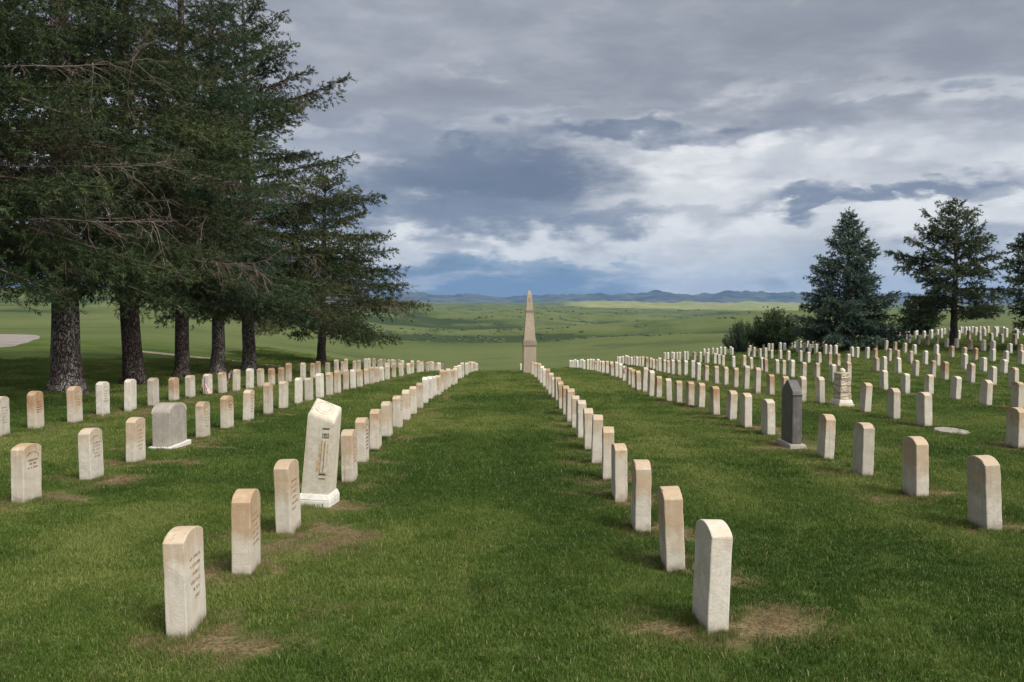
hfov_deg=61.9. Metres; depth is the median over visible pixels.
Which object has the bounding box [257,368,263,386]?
headstone
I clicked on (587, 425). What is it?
headstone
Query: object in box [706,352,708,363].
headstone
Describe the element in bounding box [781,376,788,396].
headstone
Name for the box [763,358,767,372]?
headstone
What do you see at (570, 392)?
headstone
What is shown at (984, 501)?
headstone
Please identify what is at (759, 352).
headstone
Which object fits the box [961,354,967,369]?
headstone
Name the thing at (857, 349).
headstone
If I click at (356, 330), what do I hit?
spruce tree
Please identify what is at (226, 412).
headstone
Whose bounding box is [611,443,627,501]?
headstone
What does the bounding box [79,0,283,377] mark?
spruce tree
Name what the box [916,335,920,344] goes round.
headstone
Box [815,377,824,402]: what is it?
headstone
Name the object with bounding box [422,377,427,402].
headstone
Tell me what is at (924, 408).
headstone
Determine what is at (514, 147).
sky
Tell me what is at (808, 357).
headstone
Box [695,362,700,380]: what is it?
headstone
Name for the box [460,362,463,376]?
headstone
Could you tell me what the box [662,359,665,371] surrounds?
headstone
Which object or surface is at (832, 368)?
headstone
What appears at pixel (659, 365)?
headstone
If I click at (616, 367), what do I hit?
headstone
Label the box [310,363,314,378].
headstone
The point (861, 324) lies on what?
spruce tree
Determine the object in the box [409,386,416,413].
headstone
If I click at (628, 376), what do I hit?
headstone
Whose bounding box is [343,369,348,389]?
headstone
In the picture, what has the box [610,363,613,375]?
headstone
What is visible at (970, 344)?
headstone
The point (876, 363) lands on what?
headstone
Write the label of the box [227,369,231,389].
grave flag
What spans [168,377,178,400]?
headstone
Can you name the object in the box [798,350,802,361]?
headstone
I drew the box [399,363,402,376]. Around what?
headstone
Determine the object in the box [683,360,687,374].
headstone
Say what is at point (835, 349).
headstone
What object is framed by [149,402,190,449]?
rounded monument
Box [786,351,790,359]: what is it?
headstone
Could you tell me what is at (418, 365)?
headstone
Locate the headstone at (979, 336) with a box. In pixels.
[977,332,981,340]
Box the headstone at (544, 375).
[542,368,545,386]
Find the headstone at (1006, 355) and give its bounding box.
[1003,351,1008,362]
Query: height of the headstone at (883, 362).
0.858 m
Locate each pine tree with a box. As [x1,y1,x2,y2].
[884,197,1023,345]
[894,294,946,334]
[997,232,1023,332]
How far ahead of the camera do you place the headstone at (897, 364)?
31.45 m
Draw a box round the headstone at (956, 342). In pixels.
[954,338,958,347]
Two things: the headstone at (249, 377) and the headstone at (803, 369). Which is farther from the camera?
the headstone at (803, 369)
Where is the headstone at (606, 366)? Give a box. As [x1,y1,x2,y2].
[605,361,608,373]
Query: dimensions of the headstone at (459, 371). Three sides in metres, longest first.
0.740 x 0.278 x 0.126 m
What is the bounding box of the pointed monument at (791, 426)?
[776,380,806,448]
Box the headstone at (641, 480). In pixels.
[631,459,651,533]
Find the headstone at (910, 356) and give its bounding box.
[908,351,912,363]
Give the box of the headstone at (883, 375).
[879,370,887,389]
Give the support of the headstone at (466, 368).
on the ground at (100, 333)
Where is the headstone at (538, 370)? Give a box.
[537,363,540,379]
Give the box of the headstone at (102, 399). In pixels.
[96,381,109,415]
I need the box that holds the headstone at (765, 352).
[764,348,766,357]
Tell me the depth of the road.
40.75 m
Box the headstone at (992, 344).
[990,340,995,348]
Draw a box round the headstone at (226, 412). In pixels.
[220,395,233,429]
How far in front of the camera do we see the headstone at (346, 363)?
35.84 m
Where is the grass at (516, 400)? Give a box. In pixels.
[0,332,1023,681]
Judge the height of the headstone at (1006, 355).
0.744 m
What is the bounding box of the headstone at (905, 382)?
[901,373,909,393]
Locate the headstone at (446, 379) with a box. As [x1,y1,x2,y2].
[444,370,447,389]
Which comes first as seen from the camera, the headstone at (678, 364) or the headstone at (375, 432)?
the headstone at (375, 432)
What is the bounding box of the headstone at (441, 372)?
[439,369,443,392]
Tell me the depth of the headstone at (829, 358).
38.68 m
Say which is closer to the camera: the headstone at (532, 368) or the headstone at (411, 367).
the headstone at (532, 368)
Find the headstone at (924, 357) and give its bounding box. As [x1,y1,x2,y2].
[922,351,927,364]
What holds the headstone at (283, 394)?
on the ground at (100, 333)
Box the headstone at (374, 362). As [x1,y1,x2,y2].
[372,358,375,367]
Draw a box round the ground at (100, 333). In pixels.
[0,287,1023,681]
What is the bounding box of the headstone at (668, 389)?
[665,378,671,400]
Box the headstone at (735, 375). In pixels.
[732,368,738,386]
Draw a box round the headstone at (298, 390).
[295,378,302,403]
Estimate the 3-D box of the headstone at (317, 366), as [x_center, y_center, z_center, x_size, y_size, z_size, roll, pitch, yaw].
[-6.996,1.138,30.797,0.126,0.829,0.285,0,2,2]
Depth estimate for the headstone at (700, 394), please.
17.67 m
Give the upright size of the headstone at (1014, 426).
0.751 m
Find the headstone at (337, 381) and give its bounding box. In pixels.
[334,370,340,393]
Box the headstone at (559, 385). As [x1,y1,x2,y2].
[557,381,563,408]
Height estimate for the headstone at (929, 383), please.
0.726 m
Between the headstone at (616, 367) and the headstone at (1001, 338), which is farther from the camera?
the headstone at (1001, 338)
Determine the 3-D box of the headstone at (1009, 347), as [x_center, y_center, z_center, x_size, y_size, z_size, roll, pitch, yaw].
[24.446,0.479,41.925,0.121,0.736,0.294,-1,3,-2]
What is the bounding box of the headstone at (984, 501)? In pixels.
[966,455,1001,529]
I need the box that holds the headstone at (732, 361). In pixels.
[731,356,734,367]
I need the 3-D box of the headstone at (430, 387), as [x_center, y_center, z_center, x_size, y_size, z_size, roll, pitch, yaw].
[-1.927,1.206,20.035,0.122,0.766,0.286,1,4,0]
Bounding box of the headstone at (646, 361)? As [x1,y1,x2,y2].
[645,357,648,367]
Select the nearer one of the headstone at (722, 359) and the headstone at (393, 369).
the headstone at (393, 369)
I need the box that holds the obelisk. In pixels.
[522,290,536,372]
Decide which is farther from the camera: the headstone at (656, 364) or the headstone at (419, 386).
the headstone at (656, 364)
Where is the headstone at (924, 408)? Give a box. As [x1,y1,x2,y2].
[916,392,931,426]
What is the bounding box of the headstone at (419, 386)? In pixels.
[416,383,422,407]
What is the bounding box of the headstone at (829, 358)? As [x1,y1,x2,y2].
[827,352,831,364]
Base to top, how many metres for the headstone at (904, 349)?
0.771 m
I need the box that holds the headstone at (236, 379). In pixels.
[233,369,239,390]
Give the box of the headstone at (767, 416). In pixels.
[761,399,774,434]
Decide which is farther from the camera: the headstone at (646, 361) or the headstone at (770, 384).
the headstone at (646, 361)
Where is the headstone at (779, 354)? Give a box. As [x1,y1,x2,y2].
[778,350,781,359]
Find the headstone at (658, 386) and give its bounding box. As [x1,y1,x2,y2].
[655,376,661,396]
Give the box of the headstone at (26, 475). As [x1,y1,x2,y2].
[11,443,41,503]
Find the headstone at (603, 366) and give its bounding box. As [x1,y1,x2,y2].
[601,361,604,372]
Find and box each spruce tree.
[0,0,205,316]
[0,0,277,393]
[2,0,290,384]
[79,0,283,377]
[116,0,409,370]
[132,0,334,375]
[231,160,432,364]
[786,206,913,350]
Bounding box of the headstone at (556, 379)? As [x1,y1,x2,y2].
[554,377,560,400]
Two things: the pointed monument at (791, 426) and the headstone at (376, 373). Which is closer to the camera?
the pointed monument at (791, 426)
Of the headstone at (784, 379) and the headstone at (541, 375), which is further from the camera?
the headstone at (541, 375)
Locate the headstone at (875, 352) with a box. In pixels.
[872,348,877,358]
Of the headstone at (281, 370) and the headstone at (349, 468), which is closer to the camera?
the headstone at (349, 468)
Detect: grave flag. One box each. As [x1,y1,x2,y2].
[204,377,211,393]
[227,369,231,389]
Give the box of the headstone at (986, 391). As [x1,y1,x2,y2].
[979,380,992,404]
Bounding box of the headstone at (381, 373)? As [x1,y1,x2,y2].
[379,367,383,380]
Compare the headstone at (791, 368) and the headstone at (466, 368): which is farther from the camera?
the headstone at (466, 368)
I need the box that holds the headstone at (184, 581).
[162,526,205,638]
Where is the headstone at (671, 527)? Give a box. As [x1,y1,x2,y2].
[658,486,684,572]
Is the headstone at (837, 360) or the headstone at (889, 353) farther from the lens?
the headstone at (889, 353)
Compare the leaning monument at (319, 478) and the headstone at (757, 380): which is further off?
the headstone at (757, 380)
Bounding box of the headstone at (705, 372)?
[703,365,708,380]
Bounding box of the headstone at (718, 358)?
[717,354,720,363]
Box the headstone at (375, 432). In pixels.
[369,409,381,450]
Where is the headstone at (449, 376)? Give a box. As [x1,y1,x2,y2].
[446,368,450,386]
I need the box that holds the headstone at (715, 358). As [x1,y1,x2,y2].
[713,353,716,363]
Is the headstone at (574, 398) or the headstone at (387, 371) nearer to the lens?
the headstone at (574, 398)
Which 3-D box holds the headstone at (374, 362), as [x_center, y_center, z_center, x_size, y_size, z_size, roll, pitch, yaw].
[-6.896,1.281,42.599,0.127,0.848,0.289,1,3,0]
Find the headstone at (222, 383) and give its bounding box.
[217,372,226,392]
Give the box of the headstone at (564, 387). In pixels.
[562,385,568,414]
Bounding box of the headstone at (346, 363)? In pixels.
[344,359,347,368]
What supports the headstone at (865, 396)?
on the ground at (100, 333)
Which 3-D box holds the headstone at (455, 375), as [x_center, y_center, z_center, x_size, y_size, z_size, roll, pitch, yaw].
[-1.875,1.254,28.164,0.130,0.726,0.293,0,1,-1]
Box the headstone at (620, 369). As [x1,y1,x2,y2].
[619,363,622,377]
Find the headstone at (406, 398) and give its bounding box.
[402,390,410,419]
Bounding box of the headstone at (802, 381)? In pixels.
[797,376,806,401]
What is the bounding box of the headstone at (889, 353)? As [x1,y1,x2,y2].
[887,348,891,361]
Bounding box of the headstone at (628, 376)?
[627,368,632,384]
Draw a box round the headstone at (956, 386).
[950,376,961,398]
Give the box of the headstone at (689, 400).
[685,381,693,405]
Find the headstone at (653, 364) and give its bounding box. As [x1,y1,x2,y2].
[652,359,654,369]
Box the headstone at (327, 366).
[325,362,329,375]
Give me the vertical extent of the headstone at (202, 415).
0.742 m
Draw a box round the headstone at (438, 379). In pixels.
[435,375,440,394]
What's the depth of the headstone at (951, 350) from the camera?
41.17 m
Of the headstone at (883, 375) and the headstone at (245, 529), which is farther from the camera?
the headstone at (883, 375)
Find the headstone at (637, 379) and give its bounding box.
[635,370,640,390]
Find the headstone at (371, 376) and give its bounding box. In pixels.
[369,367,374,383]
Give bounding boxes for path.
[142,351,282,366]
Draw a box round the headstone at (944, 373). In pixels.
[940,361,948,379]
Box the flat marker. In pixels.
[934,427,971,435]
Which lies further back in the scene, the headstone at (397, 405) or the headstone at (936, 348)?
the headstone at (936, 348)
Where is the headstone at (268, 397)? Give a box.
[263,382,272,413]
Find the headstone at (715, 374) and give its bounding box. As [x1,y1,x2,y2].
[713,366,718,383]
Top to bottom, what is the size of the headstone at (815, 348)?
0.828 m
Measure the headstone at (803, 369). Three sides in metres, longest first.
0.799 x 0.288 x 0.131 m
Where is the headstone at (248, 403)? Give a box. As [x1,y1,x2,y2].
[243,389,254,421]
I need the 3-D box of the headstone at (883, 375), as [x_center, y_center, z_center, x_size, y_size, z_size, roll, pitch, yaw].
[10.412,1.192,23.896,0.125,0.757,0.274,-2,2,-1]
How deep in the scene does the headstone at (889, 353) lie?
40.14 m
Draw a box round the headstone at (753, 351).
[752,347,755,357]
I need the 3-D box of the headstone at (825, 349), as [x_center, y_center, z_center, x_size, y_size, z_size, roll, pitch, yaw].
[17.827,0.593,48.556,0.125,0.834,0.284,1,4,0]
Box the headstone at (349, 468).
[340,429,357,482]
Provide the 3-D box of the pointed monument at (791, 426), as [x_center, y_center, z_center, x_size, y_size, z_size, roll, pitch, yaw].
[3.907,1.053,11.928,0.266,1.018,0.596,0,3,-2]
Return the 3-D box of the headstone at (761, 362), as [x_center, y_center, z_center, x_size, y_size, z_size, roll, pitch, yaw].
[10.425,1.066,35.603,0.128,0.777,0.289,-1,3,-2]
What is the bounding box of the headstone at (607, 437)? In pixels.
[602,426,613,481]
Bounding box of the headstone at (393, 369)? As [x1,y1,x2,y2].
[392,363,395,376]
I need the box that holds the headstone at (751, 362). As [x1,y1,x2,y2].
[749,357,752,368]
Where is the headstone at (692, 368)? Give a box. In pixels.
[690,360,694,377]
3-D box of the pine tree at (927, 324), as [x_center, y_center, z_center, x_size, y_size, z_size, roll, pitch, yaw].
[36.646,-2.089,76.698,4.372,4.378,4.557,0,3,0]
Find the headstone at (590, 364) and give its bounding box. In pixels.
[589,359,591,369]
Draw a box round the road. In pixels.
[0,334,39,346]
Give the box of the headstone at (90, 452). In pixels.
[78,428,103,479]
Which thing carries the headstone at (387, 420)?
on the ground at (100, 333)
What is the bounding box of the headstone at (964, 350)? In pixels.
[961,347,966,353]
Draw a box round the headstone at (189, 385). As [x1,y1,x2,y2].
[185,375,194,397]
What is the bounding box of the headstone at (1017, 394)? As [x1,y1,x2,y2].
[1011,382,1023,407]
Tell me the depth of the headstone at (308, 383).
19.49 m
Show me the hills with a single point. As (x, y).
(655, 296)
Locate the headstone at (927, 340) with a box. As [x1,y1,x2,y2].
[925,336,929,345]
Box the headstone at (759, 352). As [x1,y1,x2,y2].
[758,348,761,357]
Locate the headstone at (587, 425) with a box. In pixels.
[583,408,592,449]
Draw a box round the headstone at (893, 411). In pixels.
[887,388,900,418]
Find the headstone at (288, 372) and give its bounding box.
[285,363,291,381]
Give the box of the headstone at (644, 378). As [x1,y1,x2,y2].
[641,367,647,392]
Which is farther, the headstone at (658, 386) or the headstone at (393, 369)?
the headstone at (393, 369)
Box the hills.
[317,290,1023,304]
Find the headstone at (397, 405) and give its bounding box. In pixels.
[392,395,402,428]
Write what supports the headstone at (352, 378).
on the ground at (100, 333)
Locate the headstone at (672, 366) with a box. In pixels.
[670,359,674,373]
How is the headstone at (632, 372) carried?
on the ground at (100, 333)
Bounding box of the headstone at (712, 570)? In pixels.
[692,519,732,634]
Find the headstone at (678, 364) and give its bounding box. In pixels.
[676,360,680,374]
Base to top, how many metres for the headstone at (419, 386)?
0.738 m
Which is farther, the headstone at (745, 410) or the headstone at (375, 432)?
the headstone at (745, 410)
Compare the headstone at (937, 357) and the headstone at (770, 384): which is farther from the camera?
the headstone at (937, 357)
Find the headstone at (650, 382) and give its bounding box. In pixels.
[647,370,654,395]
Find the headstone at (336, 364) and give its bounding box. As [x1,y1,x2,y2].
[334,359,338,370]
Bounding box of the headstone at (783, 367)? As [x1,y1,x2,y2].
[781,360,785,374]
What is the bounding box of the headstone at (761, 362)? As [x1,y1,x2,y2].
[759,357,763,370]
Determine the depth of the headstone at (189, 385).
19.71 m
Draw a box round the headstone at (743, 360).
[742,355,745,368]
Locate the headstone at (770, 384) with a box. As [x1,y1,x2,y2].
[767,374,774,393]
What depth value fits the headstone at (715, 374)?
27.00 m
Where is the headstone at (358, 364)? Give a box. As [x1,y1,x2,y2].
[357,360,360,368]
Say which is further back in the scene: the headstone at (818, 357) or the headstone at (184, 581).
the headstone at (818, 357)
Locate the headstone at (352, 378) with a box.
[350,369,355,388]
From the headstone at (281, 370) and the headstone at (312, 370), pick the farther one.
the headstone at (312, 370)
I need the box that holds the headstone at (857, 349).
[855,347,859,357]
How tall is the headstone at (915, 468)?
0.792 m
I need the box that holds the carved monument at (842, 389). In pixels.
[829,368,853,406]
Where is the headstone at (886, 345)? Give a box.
[884,340,888,350]
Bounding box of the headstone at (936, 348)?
[934,344,938,353]
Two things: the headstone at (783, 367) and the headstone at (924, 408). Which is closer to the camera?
the headstone at (924, 408)
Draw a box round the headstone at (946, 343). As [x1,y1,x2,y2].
[944,338,948,346]
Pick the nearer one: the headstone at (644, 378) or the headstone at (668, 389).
the headstone at (668, 389)
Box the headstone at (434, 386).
[433,376,436,396]
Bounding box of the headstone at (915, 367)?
[912,360,918,375]
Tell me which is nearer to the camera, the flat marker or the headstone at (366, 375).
the flat marker
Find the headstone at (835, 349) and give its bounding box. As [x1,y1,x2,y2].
[834,345,837,355]
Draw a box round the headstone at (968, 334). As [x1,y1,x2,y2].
[967,330,970,338]
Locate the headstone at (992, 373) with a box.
[988,366,996,384]
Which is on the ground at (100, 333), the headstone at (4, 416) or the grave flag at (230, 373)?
the headstone at (4, 416)
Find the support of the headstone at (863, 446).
on the ground at (100, 333)
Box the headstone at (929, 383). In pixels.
[924,374,933,393]
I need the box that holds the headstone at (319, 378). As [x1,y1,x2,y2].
[315,373,323,397]
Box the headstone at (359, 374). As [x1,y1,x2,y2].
[356,369,362,386]
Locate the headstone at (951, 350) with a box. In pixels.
[949,346,954,356]
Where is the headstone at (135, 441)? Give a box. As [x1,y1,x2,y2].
[126,417,145,462]
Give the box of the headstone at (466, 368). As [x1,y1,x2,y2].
[465,363,467,374]
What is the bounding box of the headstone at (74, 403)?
[66,386,82,422]
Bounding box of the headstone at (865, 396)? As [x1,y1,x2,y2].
[859,382,872,411]
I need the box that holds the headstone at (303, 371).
[300,363,305,380]
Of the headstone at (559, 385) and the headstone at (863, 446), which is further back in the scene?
the headstone at (559, 385)
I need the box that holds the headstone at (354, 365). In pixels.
[353,361,356,370]
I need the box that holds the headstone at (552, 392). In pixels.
[551,377,553,396]
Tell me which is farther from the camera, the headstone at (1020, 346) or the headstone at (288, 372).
the headstone at (1020, 346)
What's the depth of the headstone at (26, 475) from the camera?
7.89 m
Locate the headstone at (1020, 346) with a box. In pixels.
[1018,344,1023,350]
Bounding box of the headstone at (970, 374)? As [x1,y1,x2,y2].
[966,363,975,383]
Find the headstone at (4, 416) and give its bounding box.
[0,396,9,436]
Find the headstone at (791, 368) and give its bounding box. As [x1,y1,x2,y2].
[789,360,794,376]
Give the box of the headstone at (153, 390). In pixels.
[147,378,158,405]
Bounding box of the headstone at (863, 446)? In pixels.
[852,422,874,475]
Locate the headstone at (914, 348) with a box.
[912,344,916,353]
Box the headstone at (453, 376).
[451,369,454,384]
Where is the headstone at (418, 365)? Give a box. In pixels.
[417,360,419,371]
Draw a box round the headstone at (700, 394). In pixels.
[696,383,704,406]
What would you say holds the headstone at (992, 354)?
on the ground at (100, 333)
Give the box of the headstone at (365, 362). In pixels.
[364,358,367,367]
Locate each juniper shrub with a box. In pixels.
[722,320,753,351]
[742,306,801,349]
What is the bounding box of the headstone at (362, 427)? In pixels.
[355,417,368,461]
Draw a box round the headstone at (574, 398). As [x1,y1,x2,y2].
[571,395,579,427]
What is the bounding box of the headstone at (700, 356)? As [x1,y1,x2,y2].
[699,352,701,361]
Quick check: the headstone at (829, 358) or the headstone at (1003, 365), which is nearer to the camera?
the headstone at (1003, 365)
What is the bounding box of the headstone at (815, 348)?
[814,344,817,352]
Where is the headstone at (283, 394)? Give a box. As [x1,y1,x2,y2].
[279,381,287,407]
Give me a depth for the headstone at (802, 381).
19.35 m
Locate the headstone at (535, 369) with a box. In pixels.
[534,362,537,376]
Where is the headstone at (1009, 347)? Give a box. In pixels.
[1007,343,1012,353]
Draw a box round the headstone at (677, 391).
[674,381,681,402]
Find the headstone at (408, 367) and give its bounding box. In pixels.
[406,363,409,373]
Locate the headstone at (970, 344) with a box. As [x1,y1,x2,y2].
[967,340,972,349]
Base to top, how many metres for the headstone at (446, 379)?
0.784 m
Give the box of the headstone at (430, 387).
[428,376,432,398]
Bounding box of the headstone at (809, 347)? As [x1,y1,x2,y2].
[808,344,811,352]
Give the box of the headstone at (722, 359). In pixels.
[721,355,724,365]
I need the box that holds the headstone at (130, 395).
[124,379,136,410]
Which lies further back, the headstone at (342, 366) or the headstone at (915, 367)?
the headstone at (342, 366)
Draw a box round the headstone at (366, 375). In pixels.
[364,368,368,385]
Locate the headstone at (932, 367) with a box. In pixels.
[929,360,935,376]
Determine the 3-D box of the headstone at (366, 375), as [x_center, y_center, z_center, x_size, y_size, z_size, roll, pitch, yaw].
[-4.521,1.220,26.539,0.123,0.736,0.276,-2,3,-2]
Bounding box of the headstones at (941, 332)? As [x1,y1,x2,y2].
[402,326,1023,370]
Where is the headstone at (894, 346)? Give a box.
[893,342,896,351]
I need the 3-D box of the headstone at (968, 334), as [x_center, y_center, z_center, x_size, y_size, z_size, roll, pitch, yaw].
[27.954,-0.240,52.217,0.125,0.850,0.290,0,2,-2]
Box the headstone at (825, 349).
[823,344,826,354]
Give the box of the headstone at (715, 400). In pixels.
[710,386,719,414]
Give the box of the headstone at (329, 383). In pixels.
[326,372,332,394]
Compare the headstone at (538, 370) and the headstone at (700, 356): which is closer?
the headstone at (538, 370)
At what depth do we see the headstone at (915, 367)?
30.21 m
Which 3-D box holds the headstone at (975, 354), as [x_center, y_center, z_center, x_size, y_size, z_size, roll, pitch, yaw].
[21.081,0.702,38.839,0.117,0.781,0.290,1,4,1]
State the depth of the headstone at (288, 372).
26.90 m
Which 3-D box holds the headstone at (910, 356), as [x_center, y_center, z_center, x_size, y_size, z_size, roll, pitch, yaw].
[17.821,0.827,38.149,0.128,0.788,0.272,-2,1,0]
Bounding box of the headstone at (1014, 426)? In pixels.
[1005,407,1023,448]
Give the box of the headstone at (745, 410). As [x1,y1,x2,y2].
[740,393,751,427]
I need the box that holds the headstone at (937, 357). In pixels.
[934,353,939,365]
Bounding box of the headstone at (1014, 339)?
[1012,334,1016,344]
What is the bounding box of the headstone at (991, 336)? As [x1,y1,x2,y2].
[989,333,993,341]
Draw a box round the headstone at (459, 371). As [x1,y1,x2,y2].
[458,365,461,378]
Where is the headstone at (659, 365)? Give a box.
[658,358,661,371]
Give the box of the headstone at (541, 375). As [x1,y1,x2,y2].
[540,366,543,382]
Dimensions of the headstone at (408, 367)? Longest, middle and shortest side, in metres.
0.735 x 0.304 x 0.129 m
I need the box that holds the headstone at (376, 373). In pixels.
[374,367,378,381]
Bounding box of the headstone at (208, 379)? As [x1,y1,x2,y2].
[203,374,212,394]
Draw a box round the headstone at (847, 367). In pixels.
[844,362,851,379]
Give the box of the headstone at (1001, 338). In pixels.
[999,334,1003,342]
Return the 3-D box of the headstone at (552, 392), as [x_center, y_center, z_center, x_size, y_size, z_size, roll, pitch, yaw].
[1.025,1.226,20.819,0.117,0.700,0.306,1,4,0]
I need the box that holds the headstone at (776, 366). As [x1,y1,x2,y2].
[774,359,778,373]
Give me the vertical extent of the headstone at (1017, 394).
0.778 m
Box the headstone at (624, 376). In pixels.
[622,366,626,381]
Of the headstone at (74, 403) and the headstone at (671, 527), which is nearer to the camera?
the headstone at (671, 527)
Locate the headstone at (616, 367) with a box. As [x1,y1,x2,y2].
[614,362,618,376]
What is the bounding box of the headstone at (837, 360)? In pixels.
[835,354,840,366]
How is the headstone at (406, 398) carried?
on the ground at (100, 333)
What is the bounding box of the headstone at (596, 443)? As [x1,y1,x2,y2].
[591,414,602,463]
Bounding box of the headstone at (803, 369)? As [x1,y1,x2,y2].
[800,362,806,376]
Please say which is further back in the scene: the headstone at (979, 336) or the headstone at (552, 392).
the headstone at (979, 336)
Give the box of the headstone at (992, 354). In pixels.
[989,349,995,361]
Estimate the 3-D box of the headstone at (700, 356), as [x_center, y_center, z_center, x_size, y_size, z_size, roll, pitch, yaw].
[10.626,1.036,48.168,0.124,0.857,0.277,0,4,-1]
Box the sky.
[0,0,1023,296]
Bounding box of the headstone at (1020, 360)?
[1017,350,1023,364]
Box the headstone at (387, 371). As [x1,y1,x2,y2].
[385,365,389,379]
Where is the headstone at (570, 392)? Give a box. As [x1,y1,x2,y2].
[565,388,574,422]
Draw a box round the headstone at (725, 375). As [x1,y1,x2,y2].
[722,367,728,385]
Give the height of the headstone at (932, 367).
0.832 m
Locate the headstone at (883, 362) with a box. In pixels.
[881,356,886,369]
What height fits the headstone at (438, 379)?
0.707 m
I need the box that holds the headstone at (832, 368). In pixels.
[829,364,835,381]
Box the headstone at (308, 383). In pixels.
[304,378,312,400]
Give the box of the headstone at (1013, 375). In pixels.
[1008,367,1018,387]
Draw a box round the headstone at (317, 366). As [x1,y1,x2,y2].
[315,361,320,373]
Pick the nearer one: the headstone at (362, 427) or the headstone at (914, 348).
the headstone at (362, 427)
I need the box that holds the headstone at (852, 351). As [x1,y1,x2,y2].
[850,347,853,356]
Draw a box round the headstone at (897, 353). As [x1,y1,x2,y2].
[895,350,899,357]
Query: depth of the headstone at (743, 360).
37.90 m
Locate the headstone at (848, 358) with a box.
[845,354,850,361]
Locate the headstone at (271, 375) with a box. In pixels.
[268,368,274,384]
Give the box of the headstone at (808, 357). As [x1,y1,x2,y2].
[806,352,810,362]
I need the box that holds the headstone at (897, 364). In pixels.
[894,357,901,373]
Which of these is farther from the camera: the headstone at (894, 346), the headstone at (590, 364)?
the headstone at (894, 346)
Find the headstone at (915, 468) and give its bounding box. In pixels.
[902,436,928,498]
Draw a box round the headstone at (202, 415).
[195,401,209,437]
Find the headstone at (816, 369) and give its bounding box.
[813,363,819,378]
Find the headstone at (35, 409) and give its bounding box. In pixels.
[27,391,43,428]
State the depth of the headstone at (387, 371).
30.90 m
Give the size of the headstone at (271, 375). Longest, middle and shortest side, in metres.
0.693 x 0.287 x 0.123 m
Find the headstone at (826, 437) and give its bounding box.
[817,414,835,459]
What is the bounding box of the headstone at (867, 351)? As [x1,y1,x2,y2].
[865,347,869,357]
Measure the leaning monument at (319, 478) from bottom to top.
1.140 m
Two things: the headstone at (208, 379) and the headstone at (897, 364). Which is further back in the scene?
the headstone at (897, 364)
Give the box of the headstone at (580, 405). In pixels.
[576,400,585,437]
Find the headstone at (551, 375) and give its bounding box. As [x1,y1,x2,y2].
[548,373,553,393]
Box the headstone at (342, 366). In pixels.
[341,362,344,374]
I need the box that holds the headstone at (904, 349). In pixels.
[902,343,906,352]
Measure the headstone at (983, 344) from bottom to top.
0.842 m
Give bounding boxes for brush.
[144,302,854,342]
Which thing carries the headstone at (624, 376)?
on the ground at (100, 333)
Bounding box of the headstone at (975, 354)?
[972,348,977,360]
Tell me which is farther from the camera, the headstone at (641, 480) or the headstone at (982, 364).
the headstone at (982, 364)
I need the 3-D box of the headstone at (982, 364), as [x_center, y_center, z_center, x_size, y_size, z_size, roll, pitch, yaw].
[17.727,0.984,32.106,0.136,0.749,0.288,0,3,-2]
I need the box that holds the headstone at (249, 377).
[246,368,253,388]
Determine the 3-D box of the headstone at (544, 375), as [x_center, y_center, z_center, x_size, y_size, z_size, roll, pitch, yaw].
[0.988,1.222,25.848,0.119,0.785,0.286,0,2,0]
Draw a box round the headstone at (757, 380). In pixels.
[754,367,760,393]
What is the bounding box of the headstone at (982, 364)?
[979,357,986,371]
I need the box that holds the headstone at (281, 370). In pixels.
[278,367,284,383]
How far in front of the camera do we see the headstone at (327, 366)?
32.09 m
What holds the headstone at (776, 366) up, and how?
on the ground at (100, 333)
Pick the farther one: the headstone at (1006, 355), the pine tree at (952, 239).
the pine tree at (952, 239)
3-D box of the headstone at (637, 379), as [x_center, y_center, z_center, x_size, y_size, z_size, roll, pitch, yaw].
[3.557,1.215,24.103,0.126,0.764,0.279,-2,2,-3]
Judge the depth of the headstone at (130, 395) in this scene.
16.38 m
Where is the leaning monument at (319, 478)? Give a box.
[300,398,341,506]
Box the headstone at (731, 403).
[725,390,737,420]
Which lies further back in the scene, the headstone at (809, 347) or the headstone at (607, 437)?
the headstone at (809, 347)
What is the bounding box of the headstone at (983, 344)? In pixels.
[981,340,985,350]
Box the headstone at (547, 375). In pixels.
[546,368,549,389]
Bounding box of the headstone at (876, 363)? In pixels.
[873,357,879,370]
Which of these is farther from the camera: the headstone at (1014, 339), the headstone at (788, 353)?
the headstone at (1014, 339)
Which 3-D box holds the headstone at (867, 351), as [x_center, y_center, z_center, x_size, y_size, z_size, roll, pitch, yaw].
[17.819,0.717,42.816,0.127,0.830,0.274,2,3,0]
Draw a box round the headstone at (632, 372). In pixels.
[630,369,634,387]
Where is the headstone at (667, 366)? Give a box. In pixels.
[666,360,669,372]
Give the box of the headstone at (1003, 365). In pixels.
[999,359,1007,373]
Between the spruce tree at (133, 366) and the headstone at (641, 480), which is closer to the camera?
the headstone at (641, 480)
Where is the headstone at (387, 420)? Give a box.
[381,401,392,436]
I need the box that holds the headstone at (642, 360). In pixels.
[641,356,643,366]
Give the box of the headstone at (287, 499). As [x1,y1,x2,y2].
[273,459,300,535]
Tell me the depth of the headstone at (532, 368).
36.27 m
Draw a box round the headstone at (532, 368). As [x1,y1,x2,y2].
[531,362,533,374]
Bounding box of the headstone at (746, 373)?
[743,365,749,389]
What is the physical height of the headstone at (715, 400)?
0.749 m
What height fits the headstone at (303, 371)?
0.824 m
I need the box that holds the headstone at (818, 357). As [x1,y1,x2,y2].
[816,352,821,364]
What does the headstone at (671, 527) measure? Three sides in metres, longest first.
0.749 x 0.285 x 0.130 m
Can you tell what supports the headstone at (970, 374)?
on the ground at (100, 333)
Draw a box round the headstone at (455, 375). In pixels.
[453,368,456,382]
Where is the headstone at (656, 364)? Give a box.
[655,359,657,370]
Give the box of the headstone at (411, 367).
[410,363,412,373]
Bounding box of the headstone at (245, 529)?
[231,489,260,576]

